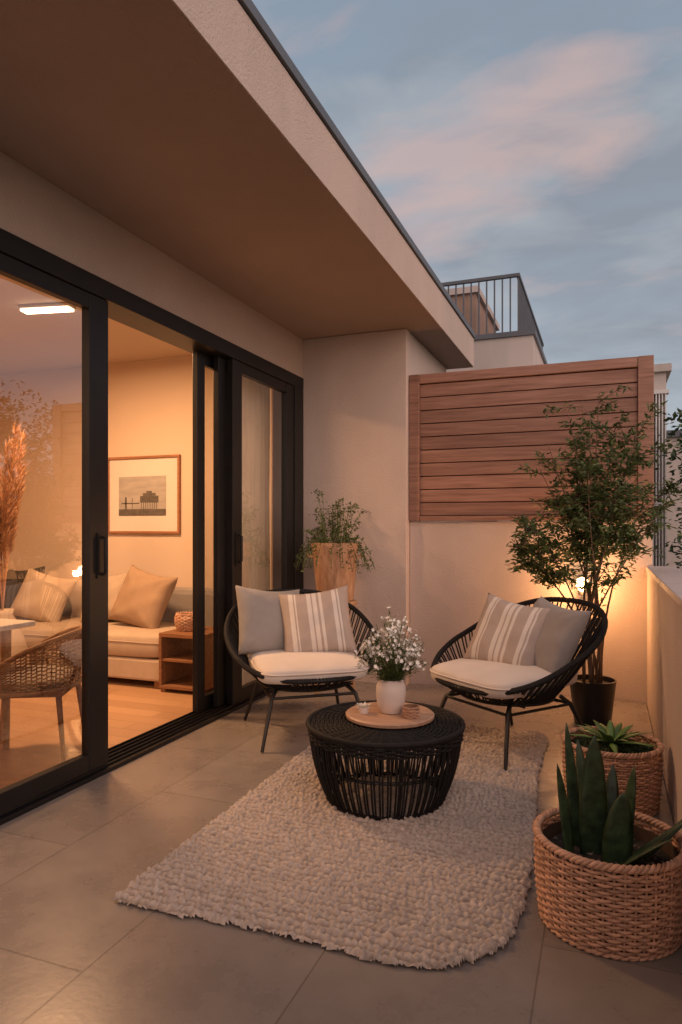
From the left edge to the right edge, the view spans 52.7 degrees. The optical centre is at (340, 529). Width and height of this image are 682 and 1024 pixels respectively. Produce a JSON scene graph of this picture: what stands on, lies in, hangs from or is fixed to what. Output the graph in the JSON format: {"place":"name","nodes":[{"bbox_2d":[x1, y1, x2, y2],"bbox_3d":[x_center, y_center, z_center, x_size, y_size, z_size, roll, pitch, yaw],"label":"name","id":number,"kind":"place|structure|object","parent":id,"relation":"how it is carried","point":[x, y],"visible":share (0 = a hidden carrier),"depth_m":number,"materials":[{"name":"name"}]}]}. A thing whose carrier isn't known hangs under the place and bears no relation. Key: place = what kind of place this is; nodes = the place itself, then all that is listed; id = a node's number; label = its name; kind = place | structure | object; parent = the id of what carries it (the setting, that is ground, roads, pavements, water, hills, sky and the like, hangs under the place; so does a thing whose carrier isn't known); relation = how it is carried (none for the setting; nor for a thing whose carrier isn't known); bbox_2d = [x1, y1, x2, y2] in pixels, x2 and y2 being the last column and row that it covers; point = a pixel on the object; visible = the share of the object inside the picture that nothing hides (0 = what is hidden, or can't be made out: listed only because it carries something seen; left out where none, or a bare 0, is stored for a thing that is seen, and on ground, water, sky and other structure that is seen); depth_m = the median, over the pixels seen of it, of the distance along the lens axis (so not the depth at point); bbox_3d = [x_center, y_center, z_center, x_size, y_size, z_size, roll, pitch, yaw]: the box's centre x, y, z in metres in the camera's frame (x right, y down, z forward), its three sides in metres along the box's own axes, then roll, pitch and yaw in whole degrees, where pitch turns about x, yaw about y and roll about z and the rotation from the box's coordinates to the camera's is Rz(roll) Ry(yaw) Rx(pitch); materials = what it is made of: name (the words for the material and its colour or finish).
{"place":"outdoors","nodes":[
{"label":"outdoors","id":0,"kind":"place"},
{"bbox_2d":[0,275,192,375],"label":"interior ceiling","id":1,"kind":"structure","parent":0,"point":[29,343],"depth_m":5.62,"materials":[{"name":"white paint"}]},
{"bbox_2d":[18,303,75,313],"bbox_3d":[-2.038,-1.530,4.774,0.380,0.039,0.100,0,0,9],"label":"ceiling light","id":2,"kind":"object","parent":1,"relation":"attached to","point":[47,308],"visible":0.98,"depth_m":4.74,"materials":[{"name":"white paint"}]},
{"bbox_2d":[213,356,226,706],"bbox_3d":[-0.809,0.016,4.793,0.040,2.388,0.240,0,0,21],"label":"sliding panel stacked","id":3,"kind":"object","parent":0,"point":[219,522],"visible":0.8,"depth_m":4.69,"materials":[{"name":"black metal"}]},
{"bbox_2d":[0,681,681,1023],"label":"terrace floor","id":4,"kind":"structure","parent":0,"point":[78,945],"depth_m":2.06,"materials":[{"name":"tile"}]},
{"bbox_2d":[223,585,380,752],"bbox_3d":[-0.243,0.800,4.320,0.973,0.900,0.921,0,0,-16],"label":"rope lounge chair","id":5,"kind":"object","parent":4,"relation":"on","point":[288,639],"visible":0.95,"depth_m":4.24,"materials":[{"name":"beige fabric"}]},
{"bbox_2d":[113,724,549,969],"bbox_3d":[0.262,1.230,3.228,1.353,0.035,2.485,0,0,21],"label":"wool rug","id":6,"kind":"object","parent":4,"relation":"on","point":[287,848],"visible":0.72,"depth_m":2.51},
{"bbox_2d":[306,700,465,820],"bbox_3d":[0.203,1.063,3.180,0.734,0.370,0.734,0,0,21],"label":"round rope coffee table","id":7,"kind":"object","parent":6,"relation":"on","point":[331,729],"visible":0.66,"depth_m":2.94,"materials":[{"name":"black fabric"}]},
{"bbox_2d":[346,702,434,728],"bbox_3d":[0.230,0.871,3.234,0.416,0.024,0.416,0,0,21],"label":"round wooden tray","id":8,"kind":"object","parent":7,"relation":"on","point":[374,717],"visible":0.64,"depth_m":3.12,"materials":[{"name":"brown wood"}]},
{"bbox_2d":[355,702,370,713],"bbox_3d":[0.105,0.835,3.214,0.079,0.047,0.072,0,0,0],"label":"candle cup","id":9,"kind":"object","parent":8,"relation":"on","point":[363,708],"visible":1,"depth_m":3.20,"materials":[{"name":"beige ceramic"}]},
{"bbox_2d":[354,606,427,714],"bbox_3d":[0.231,0.612,3.238,0.346,0.494,0.371,0,0,21],"label":"flower vase","id":10,"kind":"object","parent":8,"relation":"on","point":[390,691],"visible":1,"depth_m":3.19,"materials":[{"name":"beige ceramic"}]},
{"bbox_2d":[402,704,419,718],"bbox_3d":[0.321,0.833,3.151,0.084,0.052,0.082,0,0,21],"label":"candle cup","id":11,"kind":"object","parent":8,"relation":"on","point":[410,711],"visible":1,"depth_m":3.12,"materials":[{"name":"beige wicker"}]},
{"bbox_2d":[293,489,374,693],"bbox_3d":[-0.059,0.464,5.357,0.653,1.565,0.637,0,0,1],"label":"planter on stand","id":12,"kind":"object","parent":4,"relation":"on","point":[335,563],"visible":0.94,"depth_m":5.23,"materials":[{"name":"ceramic"}]},
{"bbox_2d":[430,593,607,770],"bbox_3d":[1.016,0.819,3.972,0.912,0.862,0.964,0,0,-31],"label":"rope lounge chair","id":13,"kind":"object","parent":4,"relation":"on","point":[519,651],"visible":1,"depth_m":3.82,"materials":[{"name":"beige fabric"}]},
{"bbox_2d":[504,385,681,725],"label":"potted nandina tree","id":14,"kind":"object","parent":4,"relation":"on","point":[592,691],"visible":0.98,"depth_m":4.35,"materials":[{"name":"green plant"}]},
{"bbox_2d":[532,722,681,961],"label":"wicker planter basket","id":15,"kind":"object","parent":4,"relation":"on","point":[608,873],"visible":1,"depth_m":2.09,"materials":[{"name":"wicker"}]},
{"bbox_2d":[561,720,664,819],"bbox_3d":[1.240,1.076,3.155,0.445,0.349,0.440,0,0,21],"label":"wicker planter basket","id":16,"kind":"object","parent":4,"relation":"on","point":[623,751],"visible":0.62,"depth_m":3.02,"materials":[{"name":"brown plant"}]},
{"bbox_2d":[252,0,681,429],"label":"sky","id":17,"kind":"structure","parent":0,"point":[540,141],"materials":[{"name":"blue"}]},
{"bbox_2d":[446,335,543,521],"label":"walls","id":18,"kind":"structure","parent":0,"point":[516,351],"depth_m":8.47,"materials":[{"name":"beige paint"}]},
{"bbox_2d":[474,329,547,363],"bbox_3d":[0.604,-2.380,12.399,6.200,0.060,6.430,0,0,21],"label":"coping","id":19,"kind":"object","parent":18,"relation":"on","point":[533,332],"visible":0.14,"depth_m":8.45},
{"bbox_2d":[450,293,495,334],"bbox_3d":[1.268,-2.915,11.301,2.230,1.010,2.000,0,0,21],"label":"penthouse","id":20,"kind":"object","parent":19,"relation":"on","point":[490,327],"visible":0.14,"depth_m":10.04,"materials":[{"name":"beige paint"}]},
{"bbox_2d":[446,285,499,330],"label":"penthouse roof","id":21,"kind":"structure","parent":20,"relation":"on","point":[482,300],"depth_m":10.12,"materials":[{"name":"beige concrete"}]},
{"bbox_2d":[442,273,543,348],"bbox_3d":[0.371,-2.835,11.420,5.470,0.850,3.625,0,0,21],"label":"railing","id":22,"kind":"object","parent":19,"relation":"on","point":[526,319],"visible":0.3,"depth_m":8.98,"materials":[{"name":"black metal"}]},
{"bbox_2d":[554,363,671,565],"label":"white building","id":23,"kind":"structure","parent":0,"point":[662,372],"depth_m":7.39,"materials":[{"name":"white paint"}]},
{"bbox_2d":[653,408,681,568],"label":"climbing shrub","id":24,"kind":"object","parent":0,"point":[673,454],"visible":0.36,"depth_m":6.66,"materials":[{"name":"green plant"}]},
{"bbox_2d":[666,437,681,569],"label":"walls","id":25,"kind":"structure","parent":0,"point":[671,536],"depth_m":15.36,"materials":[{"name":"beige paint"}]},
{"bbox_2d":[666,430,681,437],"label":"roof edge","id":26,"kind":"object","parent":25,"relation":"on","point":[677,433],"depth_m":15.25,"materials":[{"name":"grey"}]},
{"bbox_3d":[-2.676,2.928,2.426,7.660,3.045,8.600,0,0,21],"label":"lower storey","id":27,"kind":"object","parent":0,"visible":0},
{"bbox_2d":[0,677,212,788],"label":"interior floor","id":28,"kind":"structure","parent":27,"relation":"on","point":[137,707],"depth_m":4.46,"materials":[{"name":"brown wood"}]},
{"bbox_2d":[0,423,30,665],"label":"pampas vase","id":29,"kind":"object","parent":28,"relation":"on","point":[10,504],"visible":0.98,"depth_m":5.28,"materials":[{"name":"ceramic"}]},
{"bbox_2d":[0,619,34,749],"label":"dining table","id":30,"kind":"object","parent":28,"relation":"on","point":[7,626],"visible":0.81,"depth_m":3.86,"materials":[{"name":"white paint"}]},
{"bbox_2d":[0,625,81,761],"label":"rattan dining chair","id":31,"kind":"object","parent":28,"relation":"on","point":[36,678],"visible":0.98,"depth_m":3.62,"materials":[{"name":"brown wicker"}]},
{"bbox_2d":[0,565,212,688],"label":"sofa","id":32,"kind":"object","parent":28,"relation":"on","point":[144,607],"visible":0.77,"depth_m":5.77,"materials":[{"name":"beige fabric"}]},
{"bbox_2d":[0,355,272,589],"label":"interior walls","id":33,"kind":"structure","parent":28,"relation":"on","point":[150,407],"depth_m":6.46,"materials":[{"name":"beige paint"}]},
{"bbox_2d":[108,454,180,533],"bbox_3d":[-1.815,-0.315,6.311,0.800,0.710,0.028,0,0,21],"label":"framed picture","id":34,"kind":"object","parent":33,"relation":"attached to","point":[144,494],"visible":0.91,"depth_m":6.30,"materials":[{"name":"beige paper"}]},
{"bbox_2d":[242,376,269,684],"bbox_3d":[-1.494,-0.159,3.545,0.066,2.757,4.940,0,0,21],"label":"curtain","id":35,"kind":"object","parent":33,"relation":"hanging from","point":[255,478],"visible":0.56,"depth_m":5.62,"materials":[{"name":"beige fabric"}]},
{"bbox_2d":[0,151,302,377],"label":"front wall","id":36,"kind":"structure","parent":28,"relation":"on","point":[41,212],"depth_m":3.70,"materials":[{"name":"paint"}]},
{"bbox_2d":[0,228,302,825],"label":"door frame","id":37,"kind":"object","parent":36,"relation":"attached to","point":[131,310],"visible":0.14,"depth_m":4.14,"materials":[{"name":"black metal"}]},
{"bbox_2d":[0,253,107,812],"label":"sliding panel","id":38,"kind":"object","parent":37,"relation":"attached to","point":[94,754],"visible":1,"depth_m":3.44,"materials":[{"name":"black metal"}]},
{"bbox_2d":[96,532,242,578],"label":"door handles","id":39,"kind":"object","parent":38,"relation":"attached to","point":[101,555],"depth_m":3.49,"materials":[{"name":"black metal"}]},
{"bbox_2d":[193,351,212,711],"bbox_3d":[-0.901,0.016,4.721,0.040,2.388,0.360,0,0,21],"label":"sliding panel stacked","id":40,"kind":"object","parent":37,"relation":"on","point":[202,700],"visible":0.5,"depth_m":4.57,"materials":[{"name":"black metal"}]},
{"bbox_2d":[227,359,293,704],"bbox_3d":[-0.590,0.016,5.222,0.050,2.388,1.000,0,0,21],"label":"sliding panel","id":41,"kind":"object","parent":37,"relation":"attached to","point":[237,691],"visible":0.75,"depth_m":4.85,"materials":[{"name":"black metal"}]},
{"bbox_2d":[159,626,212,691],"bbox_3d":[-1.129,1.013,5.366,0.380,0.450,0.440,0,0,21],"label":"side table","id":42,"kind":"object","parent":28,"relation":"on","point":[175,659],"visible":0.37,"depth_m":5.26,"materials":[{"name":"brown wood"}]},
{"bbox_2d":[174,611,192,631],"bbox_3d":[-1.197,0.717,5.371,0.208,0.142,0.206,0,0,21],"label":"wicker lantern","id":43,"kind":"object","parent":42,"relation":"on","point":[183,622],"visible":0.69,"depth_m":5.29,"materials":[{"name":"beige wicker"}]},
{"bbox_2d":[303,329,445,684],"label":"end wall","id":44,"kind":"structure","parent":27,"relation":"on","point":[356,418],"depth_m":5.64,"materials":[{"name":"paint"}]},
{"bbox_2d":[0,0,472,369],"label":"roof slab","id":45,"kind":"structure","parent":44,"relation":"on","point":[149,122],"depth_m":3.02,"materials":[{"name":"beige paint"}]},
{"bbox_2d":[171,0,473,366],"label":"fascia","id":46,"kind":"structure","parent":45,"relation":"attached to","point":[227,31],"depth_m":3.04,"materials":[{"name":"paint"}]},
{"bbox_2d":[237,0,475,338],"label":"roof coping","id":47,"kind":"object","parent":46,"relation":"on","point":[250,9],"visible":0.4,"depth_m":3.31,"materials":[{"name":"grey metal"}]},
{"bbox_2d":[410,521,652,704],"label":"boundary wall","id":48,"kind":"structure","parent":27,"relation":"on","point":[459,571],"depth_m":5.37,"materials":[{"name":"paint"}]},
{"bbox_2d":[409,355,653,520],"bbox_3d":[1.402,-0.655,5.266,1.805,1.180,0.065,0,0,21],"label":"wooden privacy screen","id":49,"kind":"object","parent":48,"relation":"on","point":[477,438],"visible":0.84,"depth_m":5.30,"materials":[{"name":"brown wood"}]},
{"bbox_2d":[576,575,587,595],"bbox_3d":[1.762,0.410,5.024,0.092,0.140,0.194,0,0,21],"label":"wall lamp","id":50,"kind":"object","parent":48,"relation":"attached to","point":[581,582],"visible":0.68,"depth_m":4.96,"materials":[{"name":"white metal"}]},
{"bbox_2d":[646,566,681,833],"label":"parapet wall","id":51,"kind":"structure","parent":27,"relation":"on","point":[664,645],"depth_m":3.33,"materials":[{"name":"paint"}]}
]}

